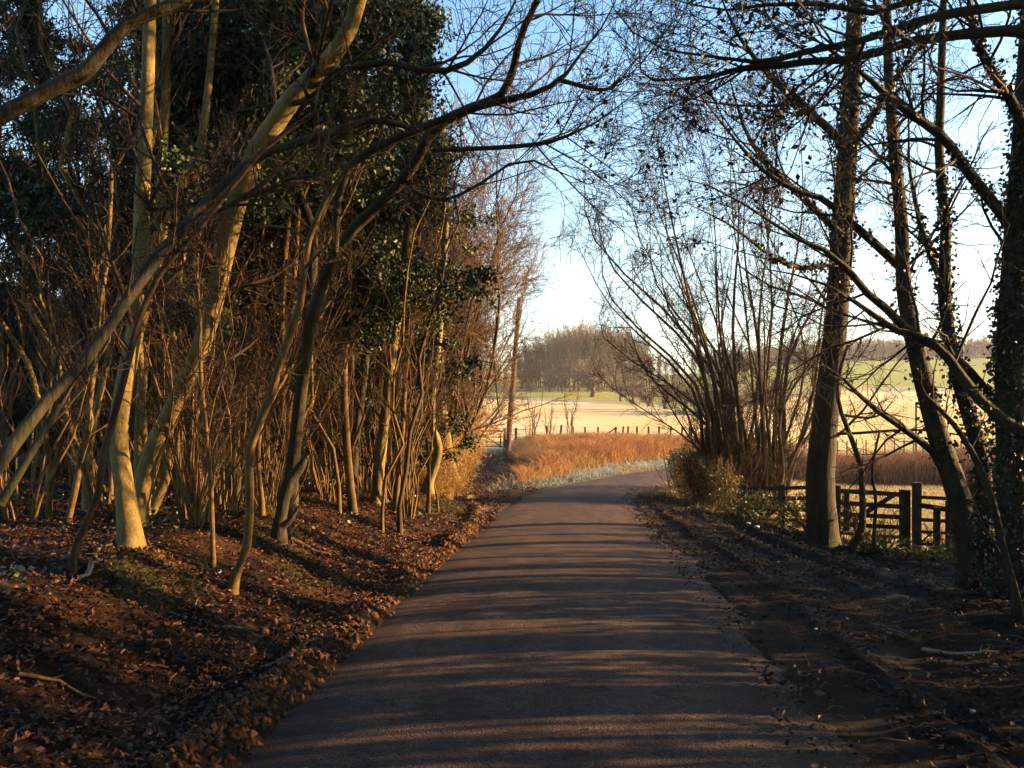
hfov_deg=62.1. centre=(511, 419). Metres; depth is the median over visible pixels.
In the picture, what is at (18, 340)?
sapling
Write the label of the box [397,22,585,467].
bare tree
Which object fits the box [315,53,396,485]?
sapling
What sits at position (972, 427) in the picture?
ash tree
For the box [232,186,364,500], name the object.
ash tree
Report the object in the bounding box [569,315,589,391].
woodland tree
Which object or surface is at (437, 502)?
sapling
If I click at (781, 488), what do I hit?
rail fence
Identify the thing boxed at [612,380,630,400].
orchard tree
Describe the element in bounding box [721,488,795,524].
bramble patch
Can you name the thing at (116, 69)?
holly tree
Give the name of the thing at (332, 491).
coppice stool
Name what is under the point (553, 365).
woodland tree
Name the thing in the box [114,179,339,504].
coppice stool
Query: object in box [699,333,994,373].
hill woodland
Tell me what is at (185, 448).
coppice stool
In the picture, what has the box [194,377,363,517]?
coppice stool
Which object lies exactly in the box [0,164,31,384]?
sapling
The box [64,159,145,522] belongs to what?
hazel tree
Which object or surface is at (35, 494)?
coppice stool
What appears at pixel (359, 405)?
sapling
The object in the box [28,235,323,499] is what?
coppice stool
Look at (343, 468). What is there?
sapling
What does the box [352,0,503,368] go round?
holly tree
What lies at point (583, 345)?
woodland tree
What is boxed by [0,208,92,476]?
coppice stool
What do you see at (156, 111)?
sapling
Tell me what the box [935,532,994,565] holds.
bramble patch
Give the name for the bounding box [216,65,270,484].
sapling
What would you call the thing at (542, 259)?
bare tree
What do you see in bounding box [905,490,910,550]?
gate post
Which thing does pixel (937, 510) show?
rail fence
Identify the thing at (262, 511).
sapling
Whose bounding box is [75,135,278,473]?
coppice stool
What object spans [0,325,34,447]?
holly tree
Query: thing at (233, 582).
hazel tree
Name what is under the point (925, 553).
bramble patch
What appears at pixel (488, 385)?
bare tree
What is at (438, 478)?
thicket
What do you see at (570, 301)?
sky
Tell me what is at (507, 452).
utility pole
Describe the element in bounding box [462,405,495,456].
thicket
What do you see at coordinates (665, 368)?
woodland tree
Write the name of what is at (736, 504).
dead stems
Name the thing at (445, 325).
sapling
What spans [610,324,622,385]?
woodland tree
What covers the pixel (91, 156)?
sapling
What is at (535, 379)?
woodland tree
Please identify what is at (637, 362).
woodland tree
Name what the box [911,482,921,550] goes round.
gate post
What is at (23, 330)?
sapling
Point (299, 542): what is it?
fallen branch
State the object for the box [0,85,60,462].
sapling
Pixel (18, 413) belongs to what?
holly tree
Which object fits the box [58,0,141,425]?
sapling
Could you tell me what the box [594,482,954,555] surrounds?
verge grass
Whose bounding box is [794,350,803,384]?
woodland tree
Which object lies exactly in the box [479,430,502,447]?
track gate
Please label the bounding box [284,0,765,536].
hazel tree
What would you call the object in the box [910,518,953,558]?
dead stems
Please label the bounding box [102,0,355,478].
holly tree
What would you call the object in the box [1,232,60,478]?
sapling
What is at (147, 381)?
coppice stool
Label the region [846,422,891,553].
sapling
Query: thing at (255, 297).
sapling
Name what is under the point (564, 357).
woodland tree
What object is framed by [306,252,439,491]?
coppice stool
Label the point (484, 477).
track litter
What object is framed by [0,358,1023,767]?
ground
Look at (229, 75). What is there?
holly tree
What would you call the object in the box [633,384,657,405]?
orchard tree
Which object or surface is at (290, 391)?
ash tree
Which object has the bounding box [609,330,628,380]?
woodland tree
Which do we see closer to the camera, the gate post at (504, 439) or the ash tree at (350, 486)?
the ash tree at (350, 486)
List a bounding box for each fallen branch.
[18,672,95,698]
[72,558,102,580]
[90,540,112,557]
[215,625,259,637]
[290,537,331,556]
[872,623,919,639]
[921,645,998,655]
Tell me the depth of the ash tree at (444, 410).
18.93 m
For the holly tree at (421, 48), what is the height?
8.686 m
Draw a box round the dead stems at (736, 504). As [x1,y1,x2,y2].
[724,495,750,514]
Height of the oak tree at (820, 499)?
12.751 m
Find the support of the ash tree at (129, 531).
on the ground at (602, 410)
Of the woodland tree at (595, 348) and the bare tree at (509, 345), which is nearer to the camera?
the bare tree at (509, 345)
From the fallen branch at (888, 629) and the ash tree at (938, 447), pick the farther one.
the ash tree at (938, 447)
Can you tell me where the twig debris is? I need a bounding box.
[0,484,1023,767]
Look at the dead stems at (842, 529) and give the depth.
15.95 m
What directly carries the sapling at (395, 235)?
on the ground at (602, 410)
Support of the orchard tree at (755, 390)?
on the ground at (602, 410)
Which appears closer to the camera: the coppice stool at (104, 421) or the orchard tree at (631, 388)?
the coppice stool at (104, 421)
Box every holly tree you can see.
[0,0,106,471]
[0,0,331,502]
[0,261,46,450]
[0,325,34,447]
[1,361,54,455]
[9,106,158,467]
[13,311,55,465]
[16,0,234,359]
[22,295,158,478]
[25,368,99,462]
[81,343,189,444]
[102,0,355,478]
[114,0,451,505]
[119,4,393,482]
[183,269,372,482]
[210,288,372,479]
[264,0,508,499]
[272,306,473,468]
[307,302,481,469]
[333,324,469,480]
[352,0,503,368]
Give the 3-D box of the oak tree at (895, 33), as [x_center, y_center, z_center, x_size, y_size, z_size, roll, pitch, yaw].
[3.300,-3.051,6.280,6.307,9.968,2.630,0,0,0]
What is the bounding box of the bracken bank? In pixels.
[489,429,863,482]
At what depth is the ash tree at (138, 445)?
8.79 m
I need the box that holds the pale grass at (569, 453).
[510,431,804,481]
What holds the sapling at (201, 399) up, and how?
on the ground at (602, 410)
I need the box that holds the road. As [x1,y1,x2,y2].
[239,469,870,767]
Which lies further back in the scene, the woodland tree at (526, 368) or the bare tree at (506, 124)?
the woodland tree at (526, 368)
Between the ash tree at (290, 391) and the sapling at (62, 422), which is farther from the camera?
the ash tree at (290, 391)
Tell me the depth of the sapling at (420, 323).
16.98 m
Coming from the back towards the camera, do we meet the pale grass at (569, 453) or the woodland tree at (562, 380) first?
the woodland tree at (562, 380)
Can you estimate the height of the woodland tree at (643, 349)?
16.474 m
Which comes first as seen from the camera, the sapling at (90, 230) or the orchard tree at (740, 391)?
the sapling at (90, 230)
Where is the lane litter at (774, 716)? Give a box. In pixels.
[304,499,814,767]
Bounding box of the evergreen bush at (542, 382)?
[541,377,564,385]
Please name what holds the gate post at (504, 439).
on the ground at (602, 410)
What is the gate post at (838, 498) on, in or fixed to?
on the ground at (602, 410)
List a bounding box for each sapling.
[0,0,92,501]
[0,0,92,507]
[0,0,118,479]
[0,0,121,513]
[0,0,133,481]
[0,12,74,489]
[0,42,78,500]
[0,71,81,417]
[0,72,60,160]
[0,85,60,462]
[0,108,71,427]
[0,135,17,367]
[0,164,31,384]
[0,262,10,492]
[1,130,73,428]
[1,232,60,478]
[19,0,133,500]
[20,0,220,516]
[52,19,135,377]
[53,21,162,457]
[56,87,114,358]
[57,0,208,514]
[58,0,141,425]
[60,180,124,398]
[61,0,187,434]
[105,0,241,517]
[109,107,289,567]
[205,26,310,497]
[208,86,280,471]
[208,211,397,515]
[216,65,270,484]
[243,83,369,514]
[262,30,400,414]
[307,153,337,484]
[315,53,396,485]
[321,133,396,475]
[337,36,459,534]
[337,353,380,456]
[341,446,344,481]
[357,128,416,494]
[362,164,420,503]
[367,78,472,513]
[374,233,438,511]
[376,109,453,481]
[385,126,449,483]
[386,146,471,509]
[393,59,506,534]
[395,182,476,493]
[416,105,474,485]
[446,202,471,414]
[825,331,908,555]
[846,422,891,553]
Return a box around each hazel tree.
[0,82,455,506]
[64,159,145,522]
[67,40,343,573]
[213,83,373,594]
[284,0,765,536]
[909,333,1023,617]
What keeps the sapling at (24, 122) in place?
on the ground at (602, 410)
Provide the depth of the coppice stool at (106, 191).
11.82 m
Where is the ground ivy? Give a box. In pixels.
[0,469,454,636]
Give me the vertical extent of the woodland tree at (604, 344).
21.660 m
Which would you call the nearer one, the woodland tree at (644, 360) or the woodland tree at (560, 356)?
the woodland tree at (560, 356)
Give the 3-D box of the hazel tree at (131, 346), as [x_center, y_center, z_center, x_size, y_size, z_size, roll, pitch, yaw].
[-2.064,-0.650,5.439,1.859,3.639,0.779,0,0,14]
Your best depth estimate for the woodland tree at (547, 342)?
229.70 m
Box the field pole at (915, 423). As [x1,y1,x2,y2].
[915,402,916,452]
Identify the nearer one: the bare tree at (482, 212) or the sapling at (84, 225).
the sapling at (84, 225)
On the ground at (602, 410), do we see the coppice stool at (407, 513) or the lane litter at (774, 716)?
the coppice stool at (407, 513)
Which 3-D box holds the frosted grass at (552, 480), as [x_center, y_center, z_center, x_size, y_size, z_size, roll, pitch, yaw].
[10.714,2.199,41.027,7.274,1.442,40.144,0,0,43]
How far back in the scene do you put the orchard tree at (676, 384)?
122.89 m
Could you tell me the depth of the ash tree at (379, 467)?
13.01 m
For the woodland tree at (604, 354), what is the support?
on the ground at (602, 410)
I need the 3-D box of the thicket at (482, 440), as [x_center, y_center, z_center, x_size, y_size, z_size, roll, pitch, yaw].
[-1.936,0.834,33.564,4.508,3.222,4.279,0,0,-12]
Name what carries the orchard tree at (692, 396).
on the ground at (602, 410)
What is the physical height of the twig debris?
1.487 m
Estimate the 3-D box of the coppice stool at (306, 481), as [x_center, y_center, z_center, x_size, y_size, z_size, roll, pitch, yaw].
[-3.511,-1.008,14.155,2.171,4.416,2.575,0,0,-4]
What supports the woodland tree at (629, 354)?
on the ground at (602, 410)
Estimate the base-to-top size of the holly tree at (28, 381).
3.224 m
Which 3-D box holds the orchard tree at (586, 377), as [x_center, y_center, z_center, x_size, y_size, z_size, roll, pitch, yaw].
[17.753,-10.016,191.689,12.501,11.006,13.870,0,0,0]
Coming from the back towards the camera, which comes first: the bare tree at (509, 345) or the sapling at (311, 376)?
the bare tree at (509, 345)
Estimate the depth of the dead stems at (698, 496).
20.78 m
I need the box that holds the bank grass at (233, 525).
[64,484,474,605]
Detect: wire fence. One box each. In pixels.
[515,425,770,443]
[789,433,989,455]
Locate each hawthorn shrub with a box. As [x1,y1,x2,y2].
[521,380,542,436]
[543,407,562,435]
[563,384,579,433]
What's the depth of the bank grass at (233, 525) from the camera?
6.47 m
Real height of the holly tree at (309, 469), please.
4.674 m
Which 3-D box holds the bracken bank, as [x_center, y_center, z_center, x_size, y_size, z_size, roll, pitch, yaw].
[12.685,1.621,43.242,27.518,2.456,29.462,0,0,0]
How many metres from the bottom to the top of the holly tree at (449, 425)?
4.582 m
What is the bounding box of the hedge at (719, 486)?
[653,445,761,510]
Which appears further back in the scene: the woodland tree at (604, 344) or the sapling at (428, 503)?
the woodland tree at (604, 344)
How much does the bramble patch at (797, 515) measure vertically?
0.984 m
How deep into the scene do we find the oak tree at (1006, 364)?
8.37 m
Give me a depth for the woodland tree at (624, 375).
232.33 m
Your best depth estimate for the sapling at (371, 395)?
15.83 m
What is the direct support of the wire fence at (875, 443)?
on the ground at (602, 410)
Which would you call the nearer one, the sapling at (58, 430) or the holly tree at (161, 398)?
the sapling at (58, 430)
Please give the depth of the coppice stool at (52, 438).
19.56 m
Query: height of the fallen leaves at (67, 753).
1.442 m
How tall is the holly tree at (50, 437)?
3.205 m
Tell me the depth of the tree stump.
8.25 m
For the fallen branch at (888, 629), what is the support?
on the ground at (602, 410)
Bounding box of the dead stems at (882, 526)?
[843,502,909,549]
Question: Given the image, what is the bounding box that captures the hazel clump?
[558,48,890,512]
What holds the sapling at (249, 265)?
on the ground at (602, 410)
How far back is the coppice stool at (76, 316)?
10.87 m
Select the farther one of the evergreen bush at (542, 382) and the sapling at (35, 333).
the evergreen bush at (542, 382)
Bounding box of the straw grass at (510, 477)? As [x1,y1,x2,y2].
[494,442,752,483]
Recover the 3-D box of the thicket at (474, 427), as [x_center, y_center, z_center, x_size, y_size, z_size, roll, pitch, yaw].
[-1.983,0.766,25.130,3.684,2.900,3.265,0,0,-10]
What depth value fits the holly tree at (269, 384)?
16.43 m
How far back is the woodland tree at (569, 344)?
223.02 m
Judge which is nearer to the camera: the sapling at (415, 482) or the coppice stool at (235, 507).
the coppice stool at (235, 507)
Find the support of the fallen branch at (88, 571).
on the ground at (602, 410)
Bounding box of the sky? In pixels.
[0,0,1019,374]
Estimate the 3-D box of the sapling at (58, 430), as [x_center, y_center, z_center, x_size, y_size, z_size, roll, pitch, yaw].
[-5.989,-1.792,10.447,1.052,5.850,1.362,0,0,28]
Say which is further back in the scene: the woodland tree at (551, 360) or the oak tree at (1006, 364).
the woodland tree at (551, 360)
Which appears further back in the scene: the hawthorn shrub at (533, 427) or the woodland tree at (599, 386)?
the woodland tree at (599, 386)
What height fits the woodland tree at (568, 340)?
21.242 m
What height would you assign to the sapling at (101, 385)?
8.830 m
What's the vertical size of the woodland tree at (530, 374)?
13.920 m
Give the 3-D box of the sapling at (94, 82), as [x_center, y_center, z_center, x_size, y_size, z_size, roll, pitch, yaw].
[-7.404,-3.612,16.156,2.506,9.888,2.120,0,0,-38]
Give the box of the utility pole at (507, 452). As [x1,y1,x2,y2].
[504,298,521,458]
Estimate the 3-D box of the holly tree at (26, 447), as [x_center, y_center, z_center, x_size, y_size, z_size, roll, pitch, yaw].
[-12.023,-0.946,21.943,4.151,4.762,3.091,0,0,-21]
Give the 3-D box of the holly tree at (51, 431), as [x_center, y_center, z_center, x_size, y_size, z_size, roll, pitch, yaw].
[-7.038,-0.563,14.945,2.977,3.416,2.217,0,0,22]
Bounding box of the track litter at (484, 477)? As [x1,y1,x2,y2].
[460,454,536,530]
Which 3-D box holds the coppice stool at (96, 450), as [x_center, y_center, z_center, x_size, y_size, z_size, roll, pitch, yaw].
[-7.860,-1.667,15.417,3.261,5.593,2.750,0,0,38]
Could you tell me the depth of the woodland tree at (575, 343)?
233.99 m
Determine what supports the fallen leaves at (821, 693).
on the ground at (602, 410)
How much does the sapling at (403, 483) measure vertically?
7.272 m
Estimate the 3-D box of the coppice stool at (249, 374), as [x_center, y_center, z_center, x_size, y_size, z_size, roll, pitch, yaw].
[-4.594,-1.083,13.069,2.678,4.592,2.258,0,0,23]
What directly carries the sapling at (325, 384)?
on the ground at (602, 410)
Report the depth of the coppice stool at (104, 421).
10.04 m
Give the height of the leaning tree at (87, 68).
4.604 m
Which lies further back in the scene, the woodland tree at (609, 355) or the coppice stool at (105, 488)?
the woodland tree at (609, 355)
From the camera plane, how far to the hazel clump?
21.56 m
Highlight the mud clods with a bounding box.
[634,507,1023,767]
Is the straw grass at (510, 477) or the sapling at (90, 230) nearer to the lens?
the sapling at (90, 230)
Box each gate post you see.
[503,428,505,456]
[835,485,840,536]
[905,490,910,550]
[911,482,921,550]
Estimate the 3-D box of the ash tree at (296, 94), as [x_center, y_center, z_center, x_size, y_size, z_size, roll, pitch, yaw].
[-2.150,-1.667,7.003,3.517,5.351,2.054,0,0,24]
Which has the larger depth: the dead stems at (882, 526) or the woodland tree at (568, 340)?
the woodland tree at (568, 340)
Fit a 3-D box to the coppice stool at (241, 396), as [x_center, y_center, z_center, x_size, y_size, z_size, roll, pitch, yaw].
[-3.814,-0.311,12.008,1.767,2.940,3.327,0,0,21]
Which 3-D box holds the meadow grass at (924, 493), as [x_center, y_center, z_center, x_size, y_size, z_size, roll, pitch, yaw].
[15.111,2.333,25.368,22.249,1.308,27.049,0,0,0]
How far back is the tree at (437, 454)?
15.55 m
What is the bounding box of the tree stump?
[270,457,307,544]
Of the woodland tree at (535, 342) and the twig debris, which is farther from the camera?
the woodland tree at (535, 342)
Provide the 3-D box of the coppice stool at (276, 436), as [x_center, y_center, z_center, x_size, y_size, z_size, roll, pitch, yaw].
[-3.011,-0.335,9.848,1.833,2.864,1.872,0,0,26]
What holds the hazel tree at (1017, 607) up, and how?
on the ground at (602, 410)
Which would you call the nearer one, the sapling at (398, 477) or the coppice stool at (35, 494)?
the coppice stool at (35, 494)
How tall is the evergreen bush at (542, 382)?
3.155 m
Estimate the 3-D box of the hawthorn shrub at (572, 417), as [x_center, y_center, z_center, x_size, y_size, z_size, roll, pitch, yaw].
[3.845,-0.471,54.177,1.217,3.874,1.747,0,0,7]
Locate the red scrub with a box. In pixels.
[760,439,995,485]
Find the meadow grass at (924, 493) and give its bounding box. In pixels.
[609,460,995,548]
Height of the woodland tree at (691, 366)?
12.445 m
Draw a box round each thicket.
[403,428,484,499]
[409,408,505,492]
[409,416,503,500]
[444,421,503,495]
[452,408,495,451]
[458,404,514,485]
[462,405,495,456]
[462,410,512,468]
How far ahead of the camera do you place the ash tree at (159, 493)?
8.90 m
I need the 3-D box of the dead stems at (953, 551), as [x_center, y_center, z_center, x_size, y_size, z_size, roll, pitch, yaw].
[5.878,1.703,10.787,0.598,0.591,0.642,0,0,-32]
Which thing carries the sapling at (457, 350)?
on the ground at (602, 410)
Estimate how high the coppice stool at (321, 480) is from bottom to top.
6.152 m
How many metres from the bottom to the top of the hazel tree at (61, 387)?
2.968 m
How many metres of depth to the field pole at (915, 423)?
61.97 m
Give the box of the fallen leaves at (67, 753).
[0,468,483,767]
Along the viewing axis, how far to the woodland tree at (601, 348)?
228.10 m
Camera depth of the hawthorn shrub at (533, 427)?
52.32 m
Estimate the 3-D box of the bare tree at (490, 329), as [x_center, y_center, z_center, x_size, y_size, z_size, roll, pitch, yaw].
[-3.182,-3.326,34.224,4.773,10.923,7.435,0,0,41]
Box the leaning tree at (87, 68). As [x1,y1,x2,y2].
[0,0,308,126]
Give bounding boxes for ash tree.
[10,0,257,550]
[61,0,228,477]
[106,0,438,529]
[149,0,316,514]
[208,125,348,479]
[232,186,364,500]
[271,160,394,514]
[326,38,459,505]
[427,130,465,479]
[666,0,1004,583]
[809,0,1009,586]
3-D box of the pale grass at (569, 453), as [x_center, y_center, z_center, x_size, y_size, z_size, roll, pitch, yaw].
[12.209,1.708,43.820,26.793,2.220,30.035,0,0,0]
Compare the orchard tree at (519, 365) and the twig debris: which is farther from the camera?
the orchard tree at (519, 365)
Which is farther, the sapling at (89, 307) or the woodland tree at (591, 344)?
the woodland tree at (591, 344)
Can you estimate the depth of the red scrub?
38.87 m
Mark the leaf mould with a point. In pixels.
(911, 715)
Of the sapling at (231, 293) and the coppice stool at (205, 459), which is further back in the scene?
the sapling at (231, 293)
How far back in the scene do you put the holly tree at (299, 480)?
14.92 m
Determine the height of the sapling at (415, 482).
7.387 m
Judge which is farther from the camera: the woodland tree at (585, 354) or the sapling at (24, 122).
the woodland tree at (585, 354)
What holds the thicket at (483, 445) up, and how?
on the ground at (602, 410)
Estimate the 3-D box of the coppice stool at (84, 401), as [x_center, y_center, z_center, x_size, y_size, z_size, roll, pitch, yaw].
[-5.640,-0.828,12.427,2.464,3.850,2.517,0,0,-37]
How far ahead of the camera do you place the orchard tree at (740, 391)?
115.03 m
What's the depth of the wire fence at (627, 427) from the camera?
59.06 m
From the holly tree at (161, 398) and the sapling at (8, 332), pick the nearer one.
the sapling at (8, 332)
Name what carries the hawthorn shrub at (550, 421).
on the ground at (602, 410)
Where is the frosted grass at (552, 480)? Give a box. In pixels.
[478,454,731,491]
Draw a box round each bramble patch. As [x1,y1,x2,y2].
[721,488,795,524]
[774,492,842,532]
[849,530,914,554]
[901,543,955,561]
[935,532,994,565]
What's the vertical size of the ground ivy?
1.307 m
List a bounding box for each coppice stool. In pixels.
[0,0,286,497]
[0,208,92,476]
[0,249,177,520]
[0,277,262,492]
[0,298,163,505]
[15,7,279,491]
[17,88,398,526]
[17,365,63,467]
[18,100,282,490]
[19,168,153,474]
[20,208,183,465]
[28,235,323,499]
[46,42,278,492]
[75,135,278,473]
[82,290,189,439]
[113,303,288,511]
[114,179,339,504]
[159,292,336,492]
[160,280,358,508]
[171,164,405,498]
[175,261,306,516]
[183,394,247,508]
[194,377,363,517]
[205,230,285,486]
[207,164,382,482]
[238,278,299,481]
[243,247,356,487]
[261,314,377,501]
[262,229,392,483]
[298,190,473,519]
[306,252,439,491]
[336,290,468,502]
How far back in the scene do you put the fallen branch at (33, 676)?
4.30 m
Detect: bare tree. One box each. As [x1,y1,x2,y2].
[298,113,577,500]
[379,112,547,380]
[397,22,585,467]
[444,179,562,462]
[453,216,512,415]
[461,201,570,416]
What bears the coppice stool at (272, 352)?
on the ground at (602, 410)
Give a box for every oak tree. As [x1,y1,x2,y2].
[549,0,1023,222]
[598,0,1013,548]
[600,0,1023,598]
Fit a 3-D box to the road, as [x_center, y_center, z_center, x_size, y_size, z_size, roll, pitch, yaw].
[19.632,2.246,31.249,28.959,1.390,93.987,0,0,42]
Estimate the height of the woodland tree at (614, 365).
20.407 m
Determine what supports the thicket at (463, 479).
on the ground at (602, 410)
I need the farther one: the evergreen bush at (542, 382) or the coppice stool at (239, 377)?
the evergreen bush at (542, 382)
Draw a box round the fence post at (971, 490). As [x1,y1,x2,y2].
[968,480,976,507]
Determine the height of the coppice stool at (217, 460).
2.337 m
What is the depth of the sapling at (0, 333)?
13.69 m
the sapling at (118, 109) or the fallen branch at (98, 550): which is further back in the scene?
the sapling at (118, 109)
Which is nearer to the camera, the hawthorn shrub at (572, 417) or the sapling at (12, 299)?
the sapling at (12, 299)
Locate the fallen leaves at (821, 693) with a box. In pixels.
[635,492,1023,767]
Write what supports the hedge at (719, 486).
on the ground at (602, 410)
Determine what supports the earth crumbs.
on the ground at (602, 410)
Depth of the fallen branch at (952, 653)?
6.01 m
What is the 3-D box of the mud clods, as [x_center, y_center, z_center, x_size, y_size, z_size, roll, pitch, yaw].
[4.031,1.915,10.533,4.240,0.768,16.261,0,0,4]
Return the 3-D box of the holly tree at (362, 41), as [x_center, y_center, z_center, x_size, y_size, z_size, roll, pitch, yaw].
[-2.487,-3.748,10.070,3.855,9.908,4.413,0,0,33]
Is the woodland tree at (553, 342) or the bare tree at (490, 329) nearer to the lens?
the bare tree at (490, 329)
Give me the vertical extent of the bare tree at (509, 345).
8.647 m
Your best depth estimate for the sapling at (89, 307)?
13.31 m
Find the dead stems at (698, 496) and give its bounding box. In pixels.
[690,488,710,503]
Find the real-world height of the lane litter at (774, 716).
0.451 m
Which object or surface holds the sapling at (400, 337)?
on the ground at (602, 410)
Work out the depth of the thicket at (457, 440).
21.00 m
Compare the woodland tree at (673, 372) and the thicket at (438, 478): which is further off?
the woodland tree at (673, 372)
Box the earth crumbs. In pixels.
[135,500,491,767]
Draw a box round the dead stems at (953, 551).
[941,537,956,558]
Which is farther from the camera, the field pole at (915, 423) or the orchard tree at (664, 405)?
the orchard tree at (664, 405)
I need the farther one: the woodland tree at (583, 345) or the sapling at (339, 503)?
the woodland tree at (583, 345)
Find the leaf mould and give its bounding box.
[622,492,1023,767]
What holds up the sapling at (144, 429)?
on the ground at (602, 410)
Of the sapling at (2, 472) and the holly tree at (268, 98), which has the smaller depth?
the sapling at (2, 472)
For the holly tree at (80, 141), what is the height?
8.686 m
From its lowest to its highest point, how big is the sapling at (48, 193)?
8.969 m
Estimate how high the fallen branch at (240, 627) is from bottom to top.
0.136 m
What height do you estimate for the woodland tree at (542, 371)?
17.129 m
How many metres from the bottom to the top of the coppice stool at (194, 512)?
3.941 m
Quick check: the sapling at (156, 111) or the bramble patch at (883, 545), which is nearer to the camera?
the sapling at (156, 111)
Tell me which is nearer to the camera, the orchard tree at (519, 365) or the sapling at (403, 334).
the sapling at (403, 334)
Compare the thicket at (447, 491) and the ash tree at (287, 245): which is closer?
the ash tree at (287, 245)
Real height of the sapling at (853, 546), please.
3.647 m
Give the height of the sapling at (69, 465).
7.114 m
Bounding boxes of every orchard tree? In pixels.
[503,339,564,388]
[563,353,614,396]
[604,371,650,403]
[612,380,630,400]
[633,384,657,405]
[653,379,682,408]
[669,375,711,408]
[682,385,712,410]
[728,385,754,413]
[741,377,772,411]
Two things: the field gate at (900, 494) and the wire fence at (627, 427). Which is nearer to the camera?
the field gate at (900, 494)
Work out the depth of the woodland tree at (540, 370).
245.24 m
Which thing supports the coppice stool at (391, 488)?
on the ground at (602, 410)
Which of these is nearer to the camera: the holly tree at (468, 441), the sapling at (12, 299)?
the sapling at (12, 299)
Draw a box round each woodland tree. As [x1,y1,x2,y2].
[521,347,535,390]
[523,342,542,390]
[528,330,544,387]
[531,345,543,389]
[533,342,543,387]
[534,332,549,388]
[539,325,564,388]
[541,333,567,391]
[542,324,564,388]
[545,337,561,389]
[546,326,574,390]
[548,331,570,391]
[555,324,572,387]
[560,327,578,391]
[562,319,587,387]
[563,318,585,387]
[565,323,581,389]
[568,320,590,386]
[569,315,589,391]
[573,321,597,390]
[579,327,606,372]
[582,319,602,382]
[584,320,608,390]
[586,320,608,390]
[593,314,613,389]
[599,318,615,387]
[599,330,616,390]
[602,318,629,390]
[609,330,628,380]
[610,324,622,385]
[616,328,638,385]
[618,325,641,383]
[631,333,648,381]
[631,336,646,378]
[640,336,652,385]
[660,356,668,379]
[668,353,677,384]
[687,351,696,378]
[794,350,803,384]
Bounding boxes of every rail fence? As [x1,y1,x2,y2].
[739,484,805,527]
[919,495,953,550]
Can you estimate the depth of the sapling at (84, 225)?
11.24 m
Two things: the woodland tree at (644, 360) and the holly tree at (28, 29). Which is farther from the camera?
the woodland tree at (644, 360)
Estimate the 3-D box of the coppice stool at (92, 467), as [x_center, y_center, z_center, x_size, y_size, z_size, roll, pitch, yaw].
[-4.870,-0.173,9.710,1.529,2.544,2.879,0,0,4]
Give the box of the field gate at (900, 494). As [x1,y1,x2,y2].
[840,489,904,542]
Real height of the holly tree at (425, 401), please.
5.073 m
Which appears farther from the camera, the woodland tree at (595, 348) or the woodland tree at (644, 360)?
the woodland tree at (644, 360)
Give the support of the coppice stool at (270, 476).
on the ground at (602, 410)
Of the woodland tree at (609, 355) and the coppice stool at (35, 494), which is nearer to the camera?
the coppice stool at (35, 494)
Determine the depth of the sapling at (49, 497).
8.56 m
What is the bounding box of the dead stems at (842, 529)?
[836,486,872,542]
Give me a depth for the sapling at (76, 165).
12.80 m

